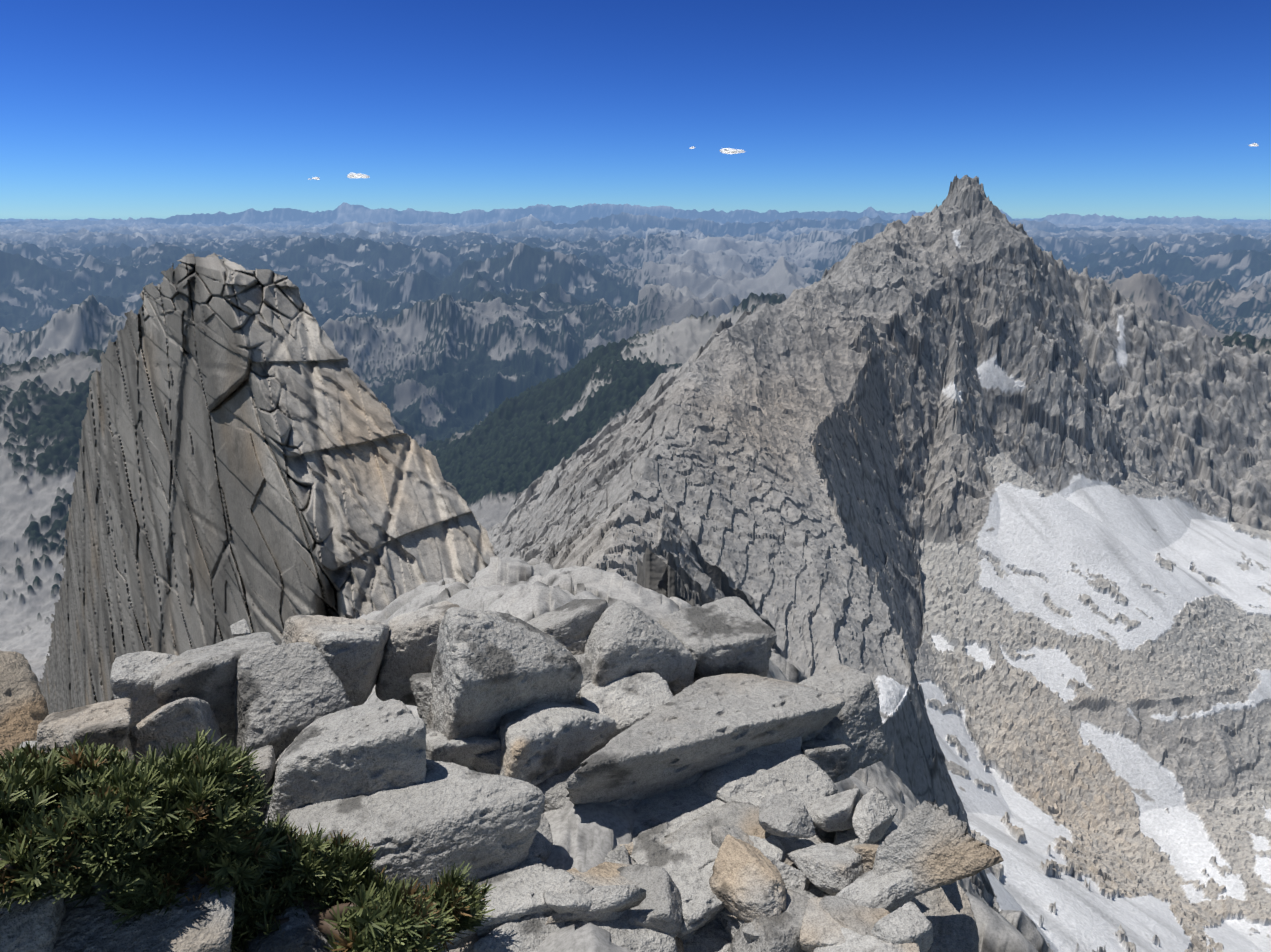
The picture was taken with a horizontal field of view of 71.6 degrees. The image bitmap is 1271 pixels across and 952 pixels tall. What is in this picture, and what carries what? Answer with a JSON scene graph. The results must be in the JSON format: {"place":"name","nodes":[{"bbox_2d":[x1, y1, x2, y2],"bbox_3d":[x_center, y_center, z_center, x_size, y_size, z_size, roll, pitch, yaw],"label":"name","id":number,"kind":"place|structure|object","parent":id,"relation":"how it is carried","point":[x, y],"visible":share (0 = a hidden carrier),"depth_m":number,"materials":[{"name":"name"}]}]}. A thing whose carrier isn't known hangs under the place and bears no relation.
{"place":"outdoors","nodes":[
{"label":"outdoors","id":0,"kind":"place"},
{"bbox_2d":[347,173,369,177],"bbox_3d":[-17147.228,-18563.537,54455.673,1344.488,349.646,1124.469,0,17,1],"label":"cloud","id":1,"kind":"structure","parent":0,"point":[355,175],"depth_m":54107.46,"materials":[{"name":"white"}]},
{"bbox_2d":[0,174,1270,951],"bbox_3d":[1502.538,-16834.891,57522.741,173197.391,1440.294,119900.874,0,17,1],"label":"mountain range","id":2,"kind":"structure","parent":0,"point":[970,478],"depth_m":463.93,"materials":[{"name":"grey stone"}]},
{"bbox_2d":[0,651,48,909],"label":"boulder","id":3,"kind":"object","parent":2,"relation":"on","point":[24,712],"visible":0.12,"depth_m":4.67,"materials":[{"name":"stone"}]},
{"bbox_2d":[19,741,36,749],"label":"rock","id":4,"kind":"object","parent":2,"relation":"on","point":[24,744],"visible":0.02,"depth_m":3.02,"materials":[{"name":"stone"}]},
{"bbox_2d":[37,698,131,755],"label":"boulder","id":5,"kind":"object","parent":2,"relation":"on","point":[107,722],"visible":0.46,"depth_m":2.90,"materials":[{"name":"stone"}]},
{"bbox_2d":[52,848,235,951],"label":"boulder","id":6,"kind":"object","parent":2,"relation":"on","point":[205,923],"visible":0.46,"depth_m":2.16,"materials":[{"name":"stone"}]},
{"bbox_2d":[0,890,65,951],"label":"boulder","id":7,"kind":"object","parent":6,"relation":"on","point":[34,926],"visible":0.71,"depth_m":2.08,"materials":[{"name":"stone"}]},
{"bbox_2d":[0,727,274,912],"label":"pine shrub","id":8,"kind":"object","parent":7,"relation":"on","point":[179,798],"visible":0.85,"depth_m":2.22,"materials":[{"name":"green plant"}]},
{"bbox_2d":[0,748,108,910],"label":"pine shrub","id":9,"kind":"object","parent":8,"relation":"on","point":[27,863],"visible":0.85,"depth_m":2.04,"materials":[{"name":"green plant"}]},
{"bbox_2d":[110,651,177,752],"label":"boulder","id":10,"kind":"object","parent":2,"relation":"on","point":[135,677],"visible":0.31,"depth_m":3.29,"materials":[{"name":"stone"}]},
{"bbox_2d":[129,697,221,764],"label":"boulder","id":11,"kind":"object","parent":2,"relation":"on","point":[176,722],"visible":0.56,"depth_m":3.03,"materials":[{"name":"stone"}]},
{"bbox_2d":[154,632,277,747],"bbox_3d":[-1.672,0.868,3.512,0.408,0.480,0.563,14,21,38],"label":"boulder","id":12,"kind":"object","parent":2,"relation":"on","point":[208,674],"visible":0.4,"depth_m":3.32,"materials":[{"name":"stone"}]},
{"bbox_2d":[230,619,250,636],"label":"rock","id":13,"kind":"object","parent":12,"relation":"on","point":[240,628],"visible":1,"depth_m":4.42,"materials":[{"name":"stone"}]},
{"bbox_2d":[38,253,496,760],"bbox_3d":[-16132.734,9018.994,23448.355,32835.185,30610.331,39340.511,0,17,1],"label":"rock spire","id":14,"kind":"structure","parent":2,"relation":"on","point":[254,457],"depth_m":37.52,"materials":[{"name":"stone"}]},
{"bbox_2d":[281,615,389,705],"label":"boulder","id":15,"kind":"object","parent":2,"relation":"on","point":[352,651],"visible":0.58,"depth_m":3.67,"materials":[{"name":"stone"}]},
{"bbox_2d":[262,699,426,824],"bbox_3d":[-1.057,1.106,3.109,0.644,0.588,0.415,-5,17,-15],"label":"boulder","id":16,"kind":"object","parent":2,"relation":"on","point":[363,749],"visible":0.58,"depth_m":2.95,"materials":[{"name":"stone"}]},
{"bbox_2d":[286,759,545,893],"bbox_3d":[-0.768,1.210,3.033,0.798,0.379,0.645,-8,18,-26],"label":"boulder","id":17,"kind":"object","parent":2,"relation":"on","point":[484,824],"visible":0.52,"depth_m":2.84,"materials":[{"name":"stone"}]},
{"bbox_2d":[433,854,593,946],"bbox_3d":[-0.455,1.368,2.838,0.582,0.208,0.359,-6,17,-18],"label":"boulder","id":18,"kind":"object","parent":17,"relation":"on","point":[517,894],"visible":0.29,"depth_m":2.75,"materials":[{"name":"stone"}]},
{"bbox_2d":[472,913,577,951],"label":"boulder","id":19,"kind":"object","parent":18,"relation":"on","point":[528,933],"visible":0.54,"depth_m":2.63,"materials":[{"name":"stone"}]},
{"bbox_2d":[545,885,645,924],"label":"rock","id":20,"kind":"object","parent":18,"relation":"on","point":[614,898],"depth_m":2.70,"materials":[{"name":"stone"}]},
{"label":"boulder","id":21,"kind":"object","parent":17,"relation":"on","visible":0},
{"bbox_2d":[234,903,346,951],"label":"boulder","id":22,"kind":"object","parent":21,"relation":"on","point":[299,933],"visible":0.5,"depth_m":2.33,"materials":[{"name":"stone"}]},
{"bbox_2d":[231,817,455,951],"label":"pine shrub","id":23,"kind":"object","parent":22,"relation":"on","point":[399,920],"visible":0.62,"depth_m":2.33,"materials":[{"name":"green plant"}]},
{"bbox_2d":[254,811,346,906],"bbox_3d":[-0.967,1.080,2.487,0.266,0.191,0.341,-14,21,-39],"label":"pine shrub","id":24,"kind":"object","parent":23,"relation":"on","point":[304,846],"visible":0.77,"depth_m":2.43,"materials":[{"name":"green plant"}]},
{"bbox_2d":[338,861,495,951],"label":"pine shrub","id":25,"kind":"object","parent":2,"relation":"on","point":[459,900],"visible":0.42,"depth_m":2.50,"materials":[{"name":"green plant"}]},
{"bbox_2d":[437,933,478,951],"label":"rock","id":26,"kind":"object","parent":2,"relation":"on","point":[465,944],"visible":0.12,"depth_m":2.62,"materials":[{"name":"stone"}]},
{"bbox_2d":[425,728,500,771],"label":"boulder","id":27,"kind":"object","parent":2,"relation":"on","point":[458,751],"visible":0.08,"depth_m":3.35,"materials":[{"name":"stone"}]},
{"bbox_2d":[426,607,583,739],"bbox_3d":[-0.623,0.852,3.672,0.661,0.690,0.574,-14,21,-39],"label":"boulder","id":28,"kind":"object","parent":27,"relation":"on","point":[489,669],"visible":0.65,"depth_m":3.45,"materials":[{"name":"stone"}]},
{"bbox_2d":[409,673,431,726],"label":"boulder","id":29,"kind":"object","parent":28,"relation":"on","point":[421,685],"visible":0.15,"depth_m":3.70,"materials":[{"name":"stone"}]},
{"bbox_2d":[497,702,616,785],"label":"boulder","id":30,"kind":"object","parent":2,"relation":"on","point":[540,742],"visible":0.65,"depth_m":3.37,"materials":[{"name":"stone"}]},
{"bbox_2d":[571,653,591,704],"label":"boulder","id":31,"kind":"object","parent":30,"relation":"on","point":[584,661],"visible":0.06,"depth_m":3.88,"materials":[{"name":"stone"}]},
{"bbox_2d":[527,599,607,654],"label":"boulder","id":32,"kind":"object","parent":31,"relation":"on","point":[569,625],"visible":0.42,"depth_m":4.10,"materials":[{"name":"stone"}]},
{"bbox_2d":[605,856,620,862],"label":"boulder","id":33,"kind":"object","parent":2,"relation":"on","point":[609,859],"depth_m":3.03,"materials":[{"name":"stone"}]},
{"bbox_2d":[529,813,552,861],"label":"boulder","id":34,"kind":"object","parent":33,"relation":"on","point":[541,846],"visible":0.17,"depth_m":3.04,"materials":[{"name":"stone"}]},
{"bbox_2d":[607,844,631,864],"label":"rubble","id":35,"kind":"object","parent":33,"relation":"on","point":[620,854],"visible":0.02,"depth_m":3.08,"materials":[{"name":"stone"}]},
{"bbox_2d":[575,917,676,951],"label":"boulder","id":36,"kind":"object","parent":2,"relation":"on","point":[632,937],"visible":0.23,"depth_m":2.69,"materials":[{"name":"stone"}]},
{"bbox_2d":[580,672,674,734],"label":"boulder","id":37,"kind":"object","parent":2,"relation":"on","point":[625,702],"visible":0.48,"depth_m":3.75,"materials":[{"name":"stone"}]},
{"bbox_2d":[584,600,696,695],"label":"boulder","id":38,"kind":"object","parent":2,"relation":"on","point":[625,638],"visible":0.56,"depth_m":3.94,"materials":[{"name":"stone"}]},
{"bbox_2d":[682,917,731,951],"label":"boulder","id":39,"kind":"object","parent":2,"relation":"on","point":[712,935],"visible":0.19,"depth_m":2.87,"materials":[{"name":"stone"}]},
{"bbox_2d":[617,864,681,938],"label":"boulder","id":40,"kind":"object","parent":39,"relation":"on","point":[658,908],"visible":0.33,"depth_m":2.77,"materials":[{"name":"stone"}]},
{"bbox_2d":[675,936,683,951],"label":"rock","id":41,"kind":"object","parent":39,"relation":"on","point":[679,945],"depth_m":2.80,"materials":[{"name":"stone"}]},
{"bbox_2d":[629,783,785,939],"bbox_3d":[0.192,1.422,3.293,0.794,0.374,0.760,-14,22,-39],"label":"boulder","id":42,"kind":"object","parent":2,"relation":"on","point":[687,864],"visible":0.33,"depth_m":3.10,"materials":[{"name":"stone"}]},
{"bbox_2d":[473,734,639,810],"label":"boulder","id":43,"kind":"object","parent":42,"relation":"on","point":[553,789],"visible":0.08,"depth_m":3.33,"materials":[{"name":"stone"}]},
{"bbox_2d":[620,842,632,854],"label":"rock","id":44,"kind":"object","parent":42,"relation":"on","point":[629,847],"visible":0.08,"depth_m":3.14,"materials":[{"name":"stone"}]},
{"bbox_2d":[565,673,844,804],"bbox_3d":[0.198,1.139,3.666,1.278,0.528,0.565,-9,19,-27],"label":"boulder","id":45,"kind":"object","parent":42,"relation":"on","point":[693,733],"visible":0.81,"depth_m":3.45,"materials":[{"name":"stone"}]},
{"bbox_2d":[663,801,773,843],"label":"rock","id":46,"kind":"object","parent":42,"relation":"on","point":[744,816],"visible":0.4,"depth_m":3.21,"materials":[{"name":"stone"}]},
{"bbox_2d":[709,834,785,922],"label":"boulder","id":47,"kind":"object","parent":42,"relation":"on","point":[746,883],"visible":0.98,"depth_m":2.83,"materials":[{"name":"stone"}]},
{"bbox_2d":[759,793,815,837],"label":"boulder","id":48,"kind":"object","parent":42,"relation":"on","point":[784,815],"visible":1,"depth_m":3.08,"materials":[{"name":"stone"}]},
{"bbox_2d":[657,596,776,682],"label":"boulder","id":49,"kind":"object","parent":2,"relation":"on","point":[731,635],"visible":0.71,"depth_m":4.17,"materials":[{"name":"stone"}]},
{"bbox_2d":[697,748,839,841],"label":"boulder","id":50,"kind":"object","parent":2,"relation":"on","point":[754,778],"visible":0.42,"depth_m":3.42,"materials":[{"name":"stone"}]},
{"bbox_2d":[747,737,801,755],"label":"boulder","id":51,"kind":"object","parent":50,"relation":"on","point":[795,743],"depth_m":3.58,"materials":[{"name":"stone"}]},
{"bbox_2d":[801,740,850,780],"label":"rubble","id":52,"kind":"object","parent":50,"relation":"on","point":[831,759],"visible":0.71,"depth_m":3.58,"materials":[{"name":"stone"}]},
{"bbox_2d":[718,832,832,951],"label":"boulder","id":53,"kind":"object","parent":2,"relation":"on","point":[731,925],"depth_m":2.96,"materials":[{"name":"stone"}]},
{"bbox_2d":[725,908,740,919],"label":"rock","id":54,"kind":"object","parent":53,"relation":"on","point":[729,913],"visible":0.04,"depth_m":2.85,"materials":[{"name":"stone"}]},
{"bbox_2d":[737,919,743,925],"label":"rubble","id":55,"kind":"object","parent":53,"relation":"on","point":[741,922],"visible":0.06,"depth_m":2.81,"materials":[{"name":"stone"}]},
{"bbox_2d":[742,922,759,941],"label":"rock","id":56,"kind":"object","parent":53,"relation":"on","point":[750,932],"visible":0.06,"depth_m":2.71,"materials":[{"name":"stone"}]},
{"bbox_2d":[711,825,806,869],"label":"rock","id":57,"kind":"object","parent":53,"relation":"on","point":[719,833],"visible":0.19,"depth_m":3.12,"materials":[{"name":"stone"}]},
{"bbox_2d":[730,888,809,951],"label":"rock","id":58,"kind":"object","parent":53,"relation":"on","point":[780,932],"visible":0.6,"depth_m":2.70,"materials":[{"name":"stone"}]},
{"bbox_2d":[763,854,809,890],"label":"rubble","id":59,"kind":"object","parent":53,"relation":"on","point":[793,878],"visible":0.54,"depth_m":2.95,"materials":[{"name":"stone"}]},
{"bbox_2d":[786,888,816,897],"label":"rock","id":60,"kind":"object","parent":53,"relation":"on","point":[806,893],"visible":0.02,"depth_m":2.91,"materials":[{"name":"stone"}]},
{"bbox_2d":[799,897,845,951],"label":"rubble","id":61,"kind":"object","parent":53,"relation":"on","point":[820,927],"visible":0.56,"depth_m":2.66,"materials":[{"name":"stone"}]},
{"bbox_2d":[813,928,885,951],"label":"rubble","id":62,"kind":"object","parent":61,"relation":"on","point":[855,942],"visible":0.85,"depth_m":2.59,"materials":[{"name":"stone"}]},
{"bbox_2d":[836,881,869,899],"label":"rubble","id":63,"kind":"object","parent":61,"relation":"on","point":[854,890],"visible":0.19,"depth_m":2.79,"materials":[{"name":"stone"}]},
{"bbox_2d":[854,869,915,912],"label":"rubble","id":64,"kind":"object","parent":53,"relation":"on","point":[891,892],"visible":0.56,"depth_m":2.76,"materials":[{"name":"stone"}]},
{"bbox_2d":[819,896,889,935],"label":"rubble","id":65,"kind":"object","parent":64,"relation":"on","point":[852,914],"visible":0.54,"depth_m":2.70,"materials":[{"name":"stone"}]},
{"bbox_2d":[874,943,919,951],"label":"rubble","id":66,"kind":"object","parent":65,"relation":"on","point":[892,947],"visible":0.9,"depth_m":2.53,"materials":[{"name":"stone"}]},
{"bbox_2d":[873,800,1003,895],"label":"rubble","id":67,"kind":"object","parent":53,"relation":"on","point":[930,845],"visible":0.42,"depth_m":2.79,"materials":[{"name":"stone"}]},
{"bbox_2d":[911,881,978,951],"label":"boulder","id":68,"kind":"object","parent":53,"relation":"on","point":[946,911],"visible":0.33,"depth_m":2.94,"materials":[{"name":"stone"}]},
{"bbox_2d":[788,843,864,895],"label":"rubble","id":69,"kind":"object","parent":68,"relation":"on","point":[831,869],"visible":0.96,"depth_m":2.94,"materials":[{"name":"stone"}]},
{"bbox_2d":[854,844,878,872],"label":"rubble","id":70,"kind":"object","parent":69,"relation":"on","point":[867,852],"visible":0.35,"depth_m":2.94,"materials":[{"name":"stone"}]},
{"bbox_2d":[798,664,888,782],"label":"boulder","id":71,"kind":"object","parent":2,"relation":"on","point":[855,725],"visible":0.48,"depth_m":3.90,"materials":[{"name":"stone"}]},
{"bbox_2d":[833,818,899,849],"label":"boulder","id":72,"kind":"object","parent":2,"relation":"on","point":[847,838],"visible":0.02,"depth_m":3.24,"materials":[{"name":"stone"}]},
{"bbox_2d":[807,788,860,831],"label":"rubble","id":73,"kind":"object","parent":72,"relation":"on","point":[834,812],"visible":0.96,"depth_m":3.23,"materials":[{"name":"stone"}]},
{"bbox_2d":[852,787,897,843],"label":"rubble","id":74,"kind":"object","parent":72,"relation":"on","point":[875,811],"visible":1,"depth_m":3.18,"materials":[{"name":"stone"}]},
{"bbox_2d":[871,901,932,951],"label":"rock","id":75,"kind":"object","parent":2,"relation":"on","point":[908,922],"visible":0.83,"depth_m":2.59,"materials":[{"name":"stone"}]},
{"bbox_2d":[0,0,1270,219],"label":"sky","id":76,"kind":"structure","parent":0,"point":[110,109],"materials":[{"name":"blue"}]},
{"bbox_2d":[719,148,744,153],"bbox_3d":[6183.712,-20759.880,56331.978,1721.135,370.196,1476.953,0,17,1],"label":"cloud","id":77,"kind":"structure","parent":0,"point":[728,151],"depth_m":55928.27,"materials":[{"name":"white"}]},
{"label":"rubble","id":78,"kind":"object","parent":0,"visible":0},
{"bbox_2d":[543,862,639,920],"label":"boulder","id":79,"kind":"object","parent":78,"relation":"on","point":[605,874],"visible":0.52,"depth_m":2.73,"materials":[{"name":"stone"}]},
{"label":"boulder","id":80,"kind":"object","parent":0,"visible":0},
{"bbox_2d":[234,642,351,760],"bbox_3d":[-1.316,0.932,3.368,0.410,0.546,0.341,-10,19,-30],"label":"boulder","id":81,"kind":"object","parent":80,"relation":"on","point":[285,695],"visible":0.52,"depth_m":3.28,"materials":[{"name":"stone"}]},
{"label":"boulder","id":82,"kind":"object","parent":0,"visible":0},
{"bbox_2d":[375,601,460,705],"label":"boulder","id":83,"kind":"object","parent":82,"relation":"on","point":[410,648],"visible":0.52,"depth_m":3.88,"materials":[{"name":"stone"}]},
{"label":"boulder","id":84,"kind":"object","parent":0,"visible":0},
{"bbox_2d":[242,745,275,817],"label":"boulder","id":85,"kind":"object","parent":84,"relation":"on","point":[266,758],"visible":0.12,"depth_m":2.98,"materials":[{"name":"stone"}]},
{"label":"rubble","id":86,"kind":"object","parent":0,"visible":0},
{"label":"rubble","id":87,"kind":"object","parent":86,"relation":"on","visible":0},
{"bbox_2d":[91,813,287,932],"bbox_3d":[-1.234,0.995,2.330,0.508,0.295,0.433,9,19,29],"label":"pine shrub","id":88,"kind":"object","parent":87,"relation":"on","point":[157,885],"visible":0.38,"depth_m":2.25,"materials":[{"name":"green plant"}]}
]}

